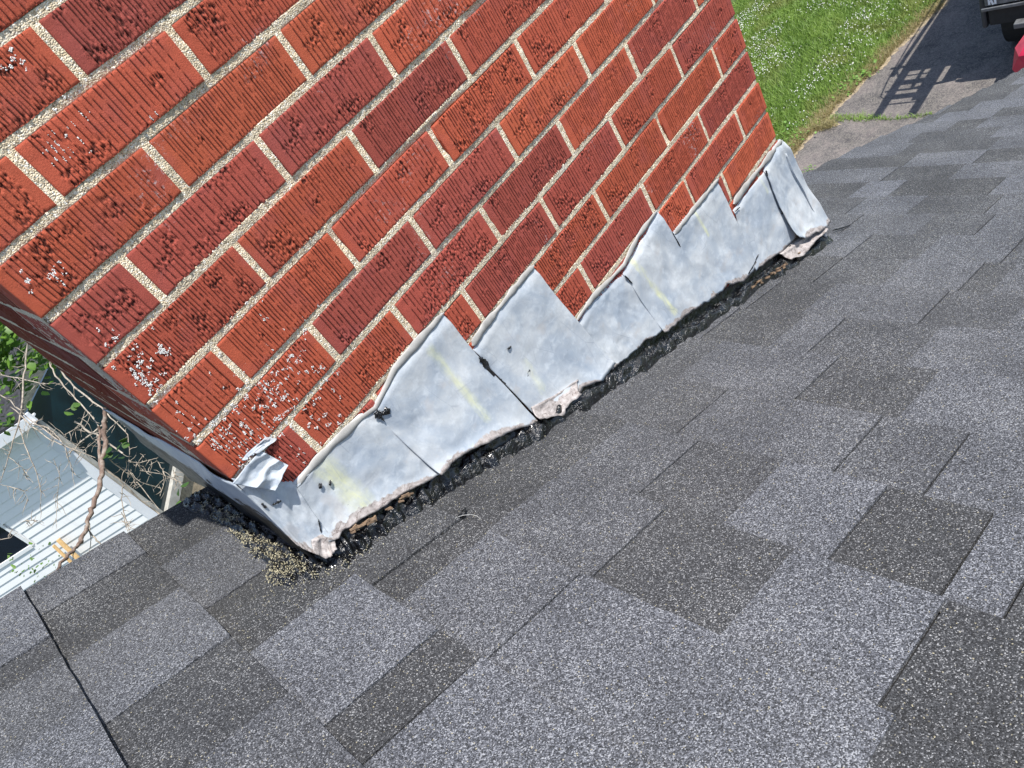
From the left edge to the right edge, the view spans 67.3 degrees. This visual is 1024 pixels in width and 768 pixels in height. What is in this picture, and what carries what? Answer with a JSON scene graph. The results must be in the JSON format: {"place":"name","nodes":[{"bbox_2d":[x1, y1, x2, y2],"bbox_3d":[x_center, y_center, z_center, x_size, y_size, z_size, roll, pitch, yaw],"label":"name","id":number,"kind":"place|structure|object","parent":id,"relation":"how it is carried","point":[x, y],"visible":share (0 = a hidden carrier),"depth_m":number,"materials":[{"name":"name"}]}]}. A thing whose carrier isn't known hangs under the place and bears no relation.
{"place":"outdoors","nodes":[
{"label":"outdoors","id":0,"kind":"place"},
{"bbox_2d":[0,383,18,435],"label":"shrub","id":1,"kind":"object","parent":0,"point":[10,419],"visible":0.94,"depth_m":4.64,"materials":[{"name":"green plant"}]},
{"bbox_2d":[19,337,46,411],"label":"yard","id":2,"kind":"structure","parent":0,"point":[31,393],"depth_m":20.24,"materials":[{"name":"green plant"}]},
{"bbox_2d":[6,542,59,582],"bbox_3d":[-3.416,1.279,5.529,0.342,0.368,0.307,-4,47,37],"label":"thin plant","id":3,"kind":"object","parent":2,"relation":"on","point":[14,566],"visible":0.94,"depth_m":5.49,"materials":[{"name":"green plant"}]},
{"bbox_2d":[0,322,71,410],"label":"leafy vine","id":4,"kind":"object","parent":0,"point":[9,342],"visible":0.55,"depth_m":4.15,"materials":[{"name":"green plant"}]},
{"bbox_2d":[0,344,188,575],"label":"dead branch","id":5,"kind":"object","parent":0,"point":[106,450],"visible":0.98,"depth_m":2.50,"materials":[{"name":"brown wood"}]},
{"bbox_2d":[0,335,204,597],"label":"white house","id":6,"kind":"structure","parent":0,"point":[74,500],"depth_m":8.42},
{"bbox_2d":[0,524,33,568],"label":"window","id":7,"kind":"structure","parent":6,"relation":"in","point":[17,544],"depth_m":8.49,"materials":[{"name":"white glass"}]},
{"bbox_2d":[52,544,71,562],"bbox_3d":[-4.830,2.111,8.633,0.034,0.793,0.335,-40,36,-5],"label":"lumber stick","id":8,"kind":"object","parent":6,"relation":"on","point":[59,551],"visible":0.36,"depth_m":8.55,"materials":[{"name":"beige wood"}]},
{"bbox_2d":[56,538,79,558],"bbox_3d":[-4.760,2.037,8.604,0.053,0.791,0.341,-40,36,-5],"label":"lumber stick","id":9,"kind":"object","parent":6,"relation":"on","point":[63,544],"visible":0.36,"depth_m":8.52,"materials":[{"name":"beige wood"}]},
{"bbox_2d":[731,0,938,145],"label":"ground","id":10,"kind":"structure","parent":0,"point":[806,53],"depth_m":11.22,"materials":[{"name":"green plant"}]},
{"bbox_2d":[0,68,1023,767],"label":"roof","id":11,"kind":"structure","parent":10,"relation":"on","point":[778,522],"depth_m":0.90,"materials":[{"name":"grey asphalt"}]},
{"bbox_2d":[191,438,563,637],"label":"loose granules","id":12,"kind":"object","parent":11,"relation":"on","point":[271,557],"visible":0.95,"depth_m":1.05,"materials":[{"name":"grey gravel"}]},
{"bbox_2d":[0,0,797,488],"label":"brick chimney","id":13,"kind":"object","parent":11,"relation":"on","point":[368,190],"visible":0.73,"depth_m":0.95,"materials":[{"name":"brick"}]},
{"bbox_2d":[0,47,341,468],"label":"lichen","id":14,"kind":"object","parent":13,"relation":"attached to","point":[28,280],"visible":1,"depth_m":0.90},
{"bbox_2d":[103,139,830,562],"bbox_3d":[-0.037,-0.172,1.599,0.758,0.725,1.278,13,58,47],"label":"lead flashing","id":15,"kind":"object","parent":13,"relation":"attached to","point":[447,397],"visible":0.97,"depth_m":1.19,"materials":[{"name":"grey metal"}]},
{"bbox_2d":[349,244,813,533],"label":"rust crumbs","id":16,"kind":"object","parent":15,"relation":"on","point":[356,527],"visible":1,"depth_m":1.05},
{"bbox_2d":[457,507,465,517],"bbox_3d":[-0.067,0.177,1.054,0.009,0.011,0.024,-9,43,32],"label":"tar curl","id":17,"kind":"object","parent":11,"relation":"on","point":[463,512],"visible":1,"depth_m":1.05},
{"bbox_2d":[183,170,832,586],"bbox_3d":[0.063,-0.095,1.491,0.462,0.676,1.333,13,58,47],"label":"roof tar","id":18,"kind":"object","parent":11,"relation":"on","point":[645,358],"visible":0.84,"depth_m":1.18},
{"bbox_2d":[778,121,816,144],"bbox_3d":[3.764,-3.325,10.179,0.578,0.108,0.585,-5,46,36],"label":"weed","id":19,"kind":"object","parent":10,"relation":"on","point":[815,132],"visible":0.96,"depth_m":10.16,"materials":[{"name":"green plant"}]},
{"bbox_2d":[736,0,923,140],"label":"clover flowers","id":20,"kind":"object","parent":10,"relation":"on","point":[799,47],"visible":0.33,"depth_m":11.62,"materials":[{"name":"white plant"}]},
{"bbox_2d":[832,59,878,97],"bbox_3d":[4.586,-4.096,10.342,0.821,0.114,0.381,-39,36,-4],"label":"weed","id":21,"kind":"object","parent":10,"relation":"on","point":[864,70],"visible":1,"depth_m":10.32,"materials":[{"name":"green plant"}]},
{"bbox_2d":[792,0,949,157],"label":"dirt edge","id":22,"kind":"object","parent":10,"relation":"on","point":[888,59],"visible":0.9,"depth_m":10.30,"materials":[{"name":"soil"}]},
{"bbox_2d":[783,0,946,154],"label":"dry grass","id":23,"kind":"structure","parent":22,"relation":"on","point":[821,122],"depth_m":10.32,"materials":[{"name":"beige plant"}]},
{"bbox_2d":[828,108,932,123],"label":"crack grass","id":24,"kind":"structure","parent":0,"point":[849,115],"depth_m":9.70,"materials":[{"name":"green plant"}]},
{"bbox_2d":[795,0,1019,173],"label":"driveway","id":25,"kind":"structure","parent":0,"point":[952,52],"depth_m":9.66,"materials":[{"name":"concrete"}]},
{"bbox_2d":[979,0,1023,41],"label":"work truck","id":26,"kind":"object","parent":25,"relation":"on","point":[1008,15],"visible":1,"depth_m":8.53,"materials":[{"name":"black paint"}]},
{"bbox_3d":[5.732,-3.131,8.155,0.500,0.270,0.520,13,58,47],"label":"crate","id":27,"kind":"object","parent":25,"relation":"on","visible":0},
{"bbox_2d":[1012,36,1023,71],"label":"red tarp","id":28,"kind":"object","parent":27,"relation":"on","point":[1018,62],"visible":0.76,"depth_m":7.90,"materials":[{"name":"plastic"}]}
]}

